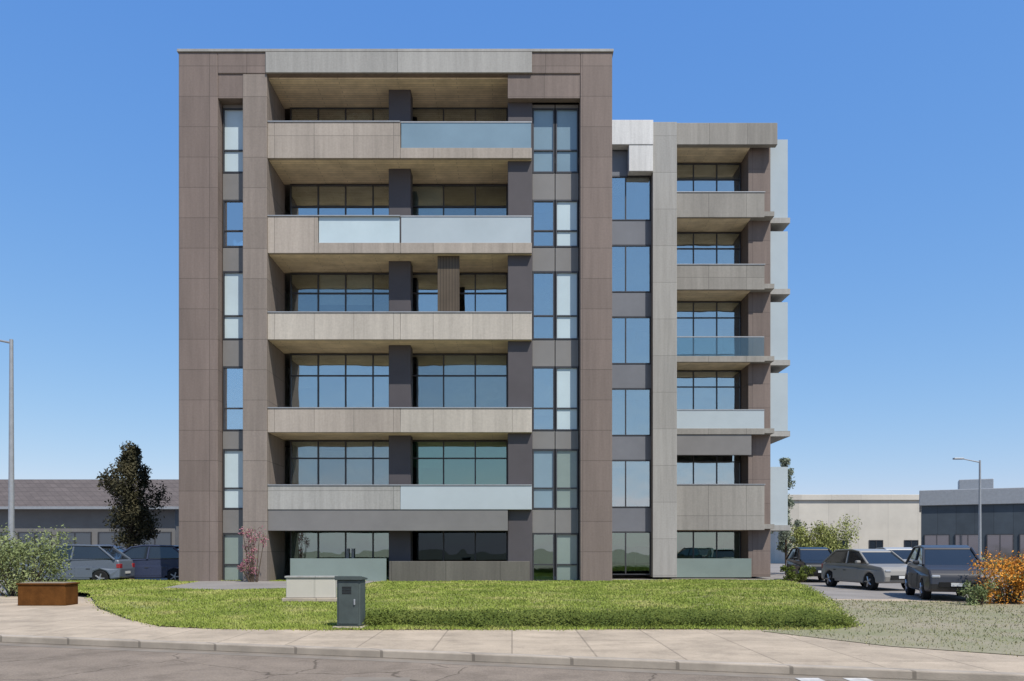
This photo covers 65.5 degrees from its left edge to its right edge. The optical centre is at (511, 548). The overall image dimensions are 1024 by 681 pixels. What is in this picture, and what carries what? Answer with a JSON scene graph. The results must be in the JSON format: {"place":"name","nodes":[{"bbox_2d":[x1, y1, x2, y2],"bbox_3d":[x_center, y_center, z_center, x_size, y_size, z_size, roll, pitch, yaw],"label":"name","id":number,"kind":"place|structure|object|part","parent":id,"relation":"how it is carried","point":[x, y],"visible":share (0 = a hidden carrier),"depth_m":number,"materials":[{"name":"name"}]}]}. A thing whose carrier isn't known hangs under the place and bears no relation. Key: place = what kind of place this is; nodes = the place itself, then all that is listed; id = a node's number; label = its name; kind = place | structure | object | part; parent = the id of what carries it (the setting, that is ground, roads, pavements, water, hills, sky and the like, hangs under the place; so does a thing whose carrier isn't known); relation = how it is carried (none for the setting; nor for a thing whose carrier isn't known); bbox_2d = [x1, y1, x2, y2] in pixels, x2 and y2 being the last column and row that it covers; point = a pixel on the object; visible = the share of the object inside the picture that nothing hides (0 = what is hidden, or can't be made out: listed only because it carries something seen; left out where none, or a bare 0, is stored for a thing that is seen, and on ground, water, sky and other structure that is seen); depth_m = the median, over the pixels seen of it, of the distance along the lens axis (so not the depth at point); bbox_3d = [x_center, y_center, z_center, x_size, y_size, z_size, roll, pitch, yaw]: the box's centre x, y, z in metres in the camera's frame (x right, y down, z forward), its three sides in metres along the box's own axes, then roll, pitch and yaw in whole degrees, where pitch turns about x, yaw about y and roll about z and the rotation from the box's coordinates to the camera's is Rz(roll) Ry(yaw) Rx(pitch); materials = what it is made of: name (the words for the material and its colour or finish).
{"place":"outdoors","nodes":[
{"label":"outdoors","id":0,"kind":"place"},
{"bbox_2d":[112,545,125,551],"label":"parked car","id":1,"kind":"object","parent":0,"point":[122,549],"visible":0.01,"depth_m":44.40,"materials":[{"name":"blue paint"}]},
{"bbox_2d":[164,581,374,589],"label":"path","id":2,"kind":"structure","parent":0,"point":[228,585],"depth_m":28.60,"materials":[{"name":"grey concrete"}]},
{"bbox_2d":[0,645,827,680],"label":"road","id":3,"kind":"structure","parent":0,"point":[21,663],"depth_m":10.77,"materials":[{"name":"grey asphalt"}]},
{"bbox_2d":[342,677,409,680],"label":"road patch","id":4,"kind":"object","parent":3,"relation":"on","point":[376,679],"visible":1,"depth_m":10.01,"materials":[{"name":"grey asphalt"}]},
{"bbox_2d":[0,642,924,680],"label":"gutter","id":5,"kind":"object","parent":3,"relation":"on","point":[463,663],"visible":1,"depth_m":11.40,"materials":[{"name":"concrete"}]},
{"bbox_2d":[0,634,1023,680],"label":"kerb","id":6,"kind":"structure","parent":3,"relation":"on","point":[815,670],"depth_m":11.25,"materials":[{"name":"concrete"}]},
{"bbox_2d":[796,678,823,680],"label":"road marking","id":7,"kind":"object","parent":3,"relation":"on","point":[809,679],"visible":1,"depth_m":9.98,"materials":[{"name":"paint"}]},
{"bbox_2d":[844,678,872,680],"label":"road marking","id":8,"kind":"object","parent":3,"relation":"on","point":[858,679],"visible":1,"depth_m":9.98,"materials":[{"name":"paint"}]},
{"bbox_2d":[51,578,864,630],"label":"lawn grass","id":9,"kind":"structure","parent":0,"point":[295,621],"depth_m":21.76,"materials":[{"name":"green plant"}]},
{"bbox_2d":[0,523,76,596],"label":"green shrub","id":10,"kind":"object","parent":9,"relation":"on","point":[14,552],"visible":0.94,"depth_m":25.86,"materials":[{"name":"green plant"}]},
{"bbox_2d":[237,526,268,581],"bbox_3d":[-10.081,0.241,31.002,1.131,2.297,0.967,0,0,0],"label":"pink flower bush","id":11,"kind":"object","parent":9,"relation":"on","point":[251,571],"visible":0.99,"depth_m":30.89,"materials":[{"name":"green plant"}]},
{"bbox_2d":[282,576,336,601],"bbox_3d":[-5.413,1.110,21.500,1.520,0.740,0.340,0,0,0],"label":"monument sign","id":12,"kind":"object","parent":9,"relation":"on","point":[311,588],"visible":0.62,"depth_m":21.39,"materials":[{"name":"concrete"}]},
{"bbox_2d":[332,576,367,629],"bbox_3d":[-3.087,1.050,15.300,0.600,1.059,0.480,0,0,6],"label":"utility box","id":13,"kind":"object","parent":9,"relation":"on","point":[350,601],"visible":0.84,"depth_m":15.11,"materials":[{"name":"metal"}]},
{"bbox_2d":[339,583,357,623],"bbox_3d":[-3.108,1.045,15.103,0.380,0.770,0.034,0,0,6],"label":"door","id":14,"kind":"structure","parent":13,"relation":"in","point":[348,592],"depth_m":15.11,"materials":[{"name":"metal"}]},
{"bbox_2d":[362,605,862,628],"bbox_3d":[1.758,1.361,16.480,10.142,0.378,2.928,0,0,0],"label":"ground cover","id":15,"kind":"object","parent":9,"relation":"on","point":[566,617],"visible":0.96,"depth_m":15.55,"materials":[{"name":"green plant"}]},
{"bbox_2d":[780,565,815,582],"bbox_3d":[11.886,1.039,32.906,1.431,0.760,1.167,0,0,0],"label":"green shrub","id":16,"kind":"object","parent":9,"relation":"on","point":[801,576],"visible":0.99,"depth_m":32.83,"materials":[{"name":"green plant"}]},
{"bbox_2d":[0,596,1023,672],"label":"pavement","id":17,"kind":"structure","parent":0,"point":[84,617],"depth_m":13.24,"materials":[{"name":"beige concrete"}]},
{"bbox_2d":[16,582,79,605],"bbox_3d":[-12.574,1.222,21.600,1.340,0.615,0.700,0,0,0],"label":"planter","id":18,"kind":"object","parent":17,"relation":"on","point":[47,593],"visible":1,"depth_m":21.28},
{"bbox_2d":[0,563,1023,600],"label":"forecourt","id":19,"kind":"structure","parent":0,"point":[846,590],"depth_m":31.55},
{"bbox_2d":[0,339,14,592],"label":"lamp post","id":20,"kind":"object","parent":19,"relation":"on","point":[11,518],"visible":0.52,"depth_m":27.94,"materials":[{"name":"grey metal"}]},
{"bbox_2d":[18,544,134,581],"bbox_3d":[-18.442,0.695,33.499,4.465,1.729,2.020,0,0,-4],"label":"parked car","id":21,"kind":"object","parent":19,"relation":"on","point":[97,562],"visible":0.59,"depth_m":32.82,"materials":[{"name":"paint"}]},
{"bbox_3d":[-18.477,0.975,32.625,1.030,0.430,0.037,0,0,-4],"label":"door","id":22,"kind":"part","parent":21,"relation":"part of","materials":[{"name":"paint"}]},
{"bbox_3d":[-17.585,0.975,32.681,0.690,0.430,0.037,0,0,-4],"label":"door","id":23,"kind":"part","parent":21,"relation":"part of","materials":[{"name":"paint"}]},
{"bbox_2d":[0,479,178,570],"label":"building","id":24,"kind":"structure","parent":19,"relation":"on","point":[79,508],"depth_m":55.00,"materials":[{"name":"metal"}]},
{"bbox_2d":[0,532,7,553],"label":"window","id":25,"kind":"structure","parent":24,"relation":"in","point":[3,534],"depth_m":54.97,"materials":[{"name":"glass"}]},
{"bbox_2d":[18,532,51,557],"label":"window","id":26,"kind":"structure","parent":24,"relation":"in","point":[20,534],"depth_m":54.97,"materials":[{"name":"glass"}]},
{"bbox_2d":[58,532,91,544],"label":"window","id":27,"kind":"structure","parent":24,"relation":"in","point":[83,538],"depth_m":54.97,"materials":[{"name":"glass"}]},
{"bbox_2d":[98,532,125,548],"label":"window","id":28,"kind":"structure","parent":24,"relation":"in","point":[104,538],"depth_m":54.97,"materials":[{"name":"glass"}]},
{"bbox_2d":[138,532,171,545],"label":"window","id":29,"kind":"structure","parent":24,"relation":"in","point":[164,538],"depth_m":54.97,"materials":[{"name":"glass"}]},
{"bbox_2d":[96,441,171,578],"bbox_3d":[-18.990,-1.908,40.074,3.325,7.118,3.678,0,0,0],"label":"dark tree","id":30,"kind":"object","parent":19,"relation":"on","point":[137,529],"visible":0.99,"depth_m":39.51,"materials":[{"name":"green plant"}]},
{"bbox_2d":[122,545,178,579],"bbox_3d":[-16.278,0.695,35.498,4.465,1.729,2.020,0,0,-7],"label":"parked car","id":31,"kind":"object","parent":19,"relation":"on","point":[155,561],"visible":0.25,"depth_m":34.79,"materials":[{"name":"blue paint"}]},
{"bbox_3d":[-16.266,0.975,34.622,1.030,0.430,0.037,0,0,-7],"label":"door","id":32,"kind":"part","parent":31,"relation":"part of","materials":[{"name":"blue paint"}]},
{"bbox_3d":[-15.377,0.975,34.726,0.690,0.430,0.037,0,0,-7],"label":"door","id":33,"kind":"part","parent":31,"relation":"part of","materials":[{"name":"blue paint"}]},
{"bbox_2d":[177,49,613,581],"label":"office building","id":34,"kind":"structure","parent":19,"relation":"on","point":[395,314],"depth_m":32.23,"materials":[{"name":"concrete"}]},
{"bbox_2d":[223,108,242,172],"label":"window","id":35,"kind":"structure","parent":34,"relation":"in","point":[232,117],"depth_m":32.55,"materials":[{"name":"glass"}]},
{"bbox_2d":[223,200,242,247],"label":"window","id":36,"kind":"structure","parent":34,"relation":"in","point":[232,209],"depth_m":32.55,"materials":[{"name":"glass"}]},
{"bbox_2d":[223,271,242,339],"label":"window","id":37,"kind":"structure","parent":34,"relation":"in","point":[232,280],"depth_m":32.55,"materials":[{"name":"glass"}]},
{"bbox_2d":[223,367,242,430],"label":"window","id":38,"kind":"structure","parent":34,"relation":"in","point":[232,376],"depth_m":32.55,"materials":[{"name":"glass"}]},
{"bbox_2d":[223,449,242,508],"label":"window","id":39,"kind":"structure","parent":34,"relation":"in","point":[232,458],"depth_m":32.55,"materials":[{"name":"glass"}]},
{"bbox_2d":[223,533,242,580],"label":"window","id":40,"kind":"structure","parent":34,"relation":"in","point":[232,542],"depth_m":32.55,"materials":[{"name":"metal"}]},
{"bbox_2d":[290,107,388,120],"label":"window","id":41,"kind":"structure","parent":34,"relation":"in","point":[296,113],"depth_m":34.42,"materials":[{"name":"glass"}]},
{"bbox_2d":[290,184,388,214],"bbox_3d":[-7.186,-13.989,34.441,4.789,3.469,0.182,0,0,0],"label":"window","id":42,"kind":"structure","parent":34,"relation":"in","point":[356,199],"depth_m":34.52,"materials":[{"name":"glass"}]},
{"bbox_2d":[290,273,388,310],"bbox_3d":[-7.186,-10.331,34.441,4.789,3.126,0.182,0,0,0],"label":"window","id":43,"kind":"structure","parent":34,"relation":"in","point":[345,289],"depth_m":34.52,"materials":[{"name":"glass"}]},
{"bbox_2d":[290,354,388,406],"bbox_3d":[-7.186,-6.717,34.441,4.789,3.383,0.182,0,0,0],"label":"window","id":44,"kind":"structure","parent":34,"relation":"in","point":[359,375],"depth_m":34.52,"materials":[{"name":"glass"}]},
{"bbox_2d":[290,440,388,483],"bbox_3d":[-7.186,-3.289,34.441,4.789,2.754,0.182,0,0,0],"label":"window","id":45,"kind":"structure","parent":34,"relation":"in","point":[359,458],"depth_m":34.52,"materials":[{"name":"glass"}]},
{"bbox_2d":[290,531,388,579],"bbox_3d":[-7.186,-0.101,34.410,4.789,2.901,0.120,0,0,0],"label":"window","id":46,"kind":"structure","parent":34,"relation":"in","point":[290,531],"depth_m":34.36,"materials":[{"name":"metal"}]},
{"bbox_2d":[413,107,507,120],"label":"window","id":47,"kind":"structure","parent":34,"relation":"in","point":[481,113],"depth_m":34.52,"materials":[{"name":"metal"}]},
{"bbox_2d":[413,184,507,214],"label":"window","id":48,"kind":"structure","parent":34,"relation":"in","point":[428,199],"depth_m":34.52,"materials":[{"name":"glass"}]},
{"bbox_2d":[413,273,507,310],"bbox_3d":[-2.271,-10.331,34.441,4.160,3.126,0.182,0,0,0],"label":"window","id":49,"kind":"structure","parent":34,"relation":"in","point":[491,289],"depth_m":34.52,"materials":[{"name":"glass"}]},
{"bbox_2d":[413,354,507,406],"bbox_3d":[-2.271,-6.717,34.441,4.160,3.383,0.182,0,0,0],"label":"window","id":50,"kind":"structure","parent":34,"relation":"in","point":[491,370],"depth_m":34.52,"materials":[{"name":"glass"}]},
{"bbox_2d":[413,440,507,483],"bbox_3d":[-2.271,-3.289,34.441,4.160,2.754,0.182,0,0,0],"label":"window","id":51,"kind":"structure","parent":34,"relation":"in","point":[426,453],"depth_m":34.52,"materials":[{"name":"glass"}]},
{"bbox_2d":[413,531,507,560],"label":"window","id":52,"kind":"structure","parent":34,"relation":"in","point":[427,545],"depth_m":34.42,"materials":[{"name":"glass"}]},
{"bbox_2d":[532,108,553,172],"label":"window","id":53,"kind":"structure","parent":34,"relation":"in","point":[542,118],"depth_m":32.55,"materials":[{"name":"glass"}]},
{"bbox_2d":[532,200,553,247],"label":"window","id":54,"kind":"structure","parent":34,"relation":"in","point":[537,205],"depth_m":32.58,"materials":[{"name":"glass"}]},
{"bbox_2d":[532,271,553,339],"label":"window","id":55,"kind":"structure","parent":34,"relation":"in","point":[541,280],"depth_m":32.65,"materials":[{"name":"glass"}]},
{"bbox_2d":[532,367,553,430],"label":"window","id":56,"kind":"structure","parent":34,"relation":"in","point":[541,376],"depth_m":32.65,"materials":[{"name":"glass"}]},
{"bbox_2d":[532,449,553,508],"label":"window","id":57,"kind":"structure","parent":34,"relation":"in","point":[542,459],"depth_m":32.55,"materials":[{"name":"glass"}]},
{"bbox_2d":[532,533,553,580],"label":"window","id":58,"kind":"structure","parent":34,"relation":"in","point":[533,534],"depth_m":32.48,"materials":[{"name":"glass"}]},
{"bbox_2d":[556,108,577,172],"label":"window","id":59,"kind":"structure","parent":34,"relation":"in","point":[566,118],"depth_m":32.55,"materials":[{"name":"glass"}]},
{"bbox_2d":[556,200,577,247],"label":"window","id":60,"kind":"structure","parent":34,"relation":"in","point":[566,210],"depth_m":32.55,"materials":[{"name":"glass"}]},
{"bbox_2d":[556,271,577,339],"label":"window","id":61,"kind":"structure","parent":34,"relation":"in","point":[566,281],"depth_m":32.55,"materials":[{"name":"glass"}]},
{"bbox_2d":[556,367,577,430],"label":"window","id":62,"kind":"structure","parent":34,"relation":"in","point":[566,377],"depth_m":32.55,"materials":[{"name":"glass"}]},
{"bbox_2d":[556,449,577,508],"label":"window","id":63,"kind":"structure","parent":34,"relation":"in","point":[566,459],"depth_m":32.55,"materials":[{"name":"glass"}]},
{"bbox_2d":[556,533,577,580],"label":"window","id":64,"kind":"structure","parent":34,"relation":"in","point":[566,543],"depth_m":32.55,"materials":[{"name":"metal"}]},
{"bbox_2d":[612,120,789,576],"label":"apartment tower","id":65,"kind":"structure","parent":19,"relation":"on","point":[700,289],"depth_m":40.60,"materials":[{"name":"concrete"}]},
{"bbox_2d":[612,176,650,220],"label":"window","id":66,"kind":"structure","parent":65,"relation":"in","point":[617,181],"depth_m":40.52,"materials":[{"name":"glass"}]},
{"bbox_2d":[612,245,650,292],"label":"window","id":67,"kind":"structure","parent":65,"relation":"in","point":[617,250],"depth_m":40.52,"materials":[{"name":"glass"}]},
{"bbox_2d":[612,317,650,363],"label":"window","id":68,"kind":"structure","parent":65,"relation":"in","point":[630,322],"depth_m":40.60,"materials":[{"name":"glass"}]},
{"bbox_2d":[612,388,650,435],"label":"window","id":69,"kind":"structure","parent":65,"relation":"in","point":[630,393],"depth_m":40.60,"materials":[{"name":"glass"}]},
{"bbox_2d":[612,460,650,507],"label":"window","id":70,"kind":"structure","parent":65,"relation":"in","point":[615,463],"depth_m":40.43,"materials":[{"name":"glass"}]},
{"bbox_2d":[612,532,650,574],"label":"window","id":71,"kind":"structure","parent":65,"relation":"in","point":[632,539],"depth_m":40.60,"materials":[{"name":"metal"}]},
{"bbox_2d":[677,163,740,190],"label":"window","id":72,"kind":"structure","parent":65,"relation":"in","point":[728,175],"depth_m":42.10,"materials":[{"name":"glass"}]},
{"bbox_2d":[677,232,740,263],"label":"window","id":73,"kind":"structure","parent":65,"relation":"in","point":[728,244],"depth_m":42.10,"materials":[{"name":"glass"}]},
{"bbox_2d":[677,301,740,355],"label":"window","id":74,"kind":"structure","parent":65,"relation":"in","point":[728,313],"depth_m":42.10,"materials":[{"name":"glass"}]},
{"bbox_2d":[677,370,740,408],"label":"window","id":75,"kind":"structure","parent":65,"relation":"in","point":[703,380],"depth_m":42.10,"materials":[{"name":"glass"}]},
{"bbox_2d":[677,456,740,483],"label":"window","id":76,"kind":"structure","parent":65,"relation":"in","point":[684,463],"depth_m":42.10,"materials":[{"name":"metal"}]},
{"bbox_2d":[677,531,740,557],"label":"window","id":77,"kind":"structure","parent":65,"relation":"in","point":[703,541],"depth_m":42.10,"materials":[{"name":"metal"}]},
{"bbox_2d":[770,457,801,574],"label":"slender tree","id":78,"kind":"object","parent":19,"relation":"on","point":[783,547],"visible":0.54,"depth_m":45.79,"materials":[{"name":"green plant"}]},
{"bbox_2d":[786,547,838,581],"bbox_3d":[14.315,0.749,37.983,2.020,1.622,4.465,0,0,8],"label":"parked car","id":79,"kind":"object","parent":19,"relation":"on","point":[799,557],"visible":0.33,"depth_m":37.29,"materials":[{"name":"black paint"}]},
{"bbox_2d":[776,514,861,553],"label":"yellow green bush","id":80,"kind":"object","parent":19,"relation":"on","point":[823,535],"visible":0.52,"depth_m":47.43,"materials":[{"name":"green plant"}]},
{"bbox_2d":[770,495,920,563],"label":"pale building","id":81,"kind":"structure","parent":19,"relation":"on","point":[890,520],"depth_m":80.00,"materials":[{"name":"metal"}]},
{"bbox_2d":[869,540,882,548],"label":"window","id":82,"kind":"structure","parent":81,"relation":"in","point":[873,544],"depth_m":79.96,"materials":[{"name":"glass"}]},
{"bbox_2d":[904,540,918,547],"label":"window","id":83,"kind":"structure","parent":81,"relation":"in","point":[907,543],"depth_m":79.96,"materials":[{"name":"glass"}]},
{"bbox_2d":[821,549,907,589],"bbox_3d":[13.897,0.787,30.983,2.020,1.545,4.465,0,0,-8],"label":"parked car","id":84,"kind":"object","parent":19,"relation":"on","point":[870,569],"visible":0.82,"depth_m":30.30,"materials":[{"name":"grey paint"}]},
{"bbox_3d":[12.921,0.975,31.645,0.037,0.430,0.690,0,0,-8],"label":"door","id":85,"kind":"part","parent":84,"relation":"part of","materials":[{"name":"grey paint"}]},
{"bbox_3d":[13.044,0.975,30.774,0.037,0.430,1.030,0,0,-8],"label":"door","id":86,"kind":"part","parent":84,"relation":"part of","materials":[{"name":"grey paint"}]},
{"bbox_2d":[876,547,911,560],"bbox_3d":[19.354,0.749,39.983,2.020,1.622,4.465,0,0,10],"label":"parked car","id":87,"kind":"object","parent":19,"relation":"on","point":[903,553],"visible":0.06,"depth_m":39.49,"materials":[{"name":"silver paint"}]},
{"bbox_2d":[904,545,990,600],"bbox_3d":[13.566,0.726,24.983,2.020,1.668,4.465,0,0,18],"label":"parked car","id":88,"kind":"object","parent":19,"relation":"on","point":[930,569],"visible":0.81,"depth_m":23.97,"materials":[{"name":"grey paint"}]},
{"bbox_3d":[12.974,0.975,26.008,0.037,0.430,0.690,0,0,18],"label":"door","id":89,"kind":"part","parent":88,"relation":"part of","materials":[{"name":"grey paint"}]},
{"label":"door","id":90,"kind":"part","parent":88,"relation":"part of","materials":[{"name":"grey paint"}]},
{"bbox_2d":[953,458,982,559],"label":"lamp post","id":91,"kind":"object","parent":19,"relation":"on","point":[979,532],"visible":0.82,"depth_m":47.95,"materials":[{"name":"grey metal"}]},
{"bbox_2d":[919,479,1023,568],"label":"slate building","id":92,"kind":"structure","parent":19,"relation":"on","point":[949,517],"depth_m":58.41,"materials":[{"name":"metal"}]},
{"bbox_2d":[924,534,949,544],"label":"window","id":93,"kind":"structure","parent":92,"relation":"in","point":[930,539],"depth_m":59.50,"materials":[{"name":"glass"}]},
{"bbox_2d":[955,534,977,553],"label":"window","id":94,"kind":"structure","parent":92,"relation":"in","point":[971,540],"depth_m":58.57,"materials":[{"name":"glass"}]},
{"bbox_2d":[986,534,1013,563],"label":"window","id":95,"kind":"structure","parent":92,"relation":"in","point":[1003,543],"depth_m":57.64,"materials":[{"name":"glass"}]},
{"bbox_2d":[1019,534,1023,561],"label":"window","id":96,"kind":"structure","parent":92,"relation":"in","point":[1021,536],"depth_m":57.08,"materials":[{"name":"glass"}]},
{"bbox_2d":[0,0,1023,494],"label":"sky","id":97,"kind":"structure","parent":0,"point":[901,121],"materials":[{"name":"blue"}]},
{"bbox_2d":[763,599,1023,656],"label":"dry verge soil","id":98,"kind":"structure","parent":0,"point":[1016,649],"depth_m":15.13,"materials":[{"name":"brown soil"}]},
{"bbox_2d":[956,579,997,604],"bbox_3d":[12.513,1.236,21.504,0.868,0.859,0.725,0,0,-15],"label":"green shrub","id":99,"kind":"object","parent":98,"relation":"on","point":[980,592],"visible":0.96,"depth_m":21.40,"materials":[{"name":"green plant"}]},
{"bbox_2d":[964,547,1023,603],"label":"orange bush","id":100,"kind":"object","parent":98,"relation":"on","point":[1013,590],"visible":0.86,"depth_m":21.83,"materials":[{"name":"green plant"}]}
]}

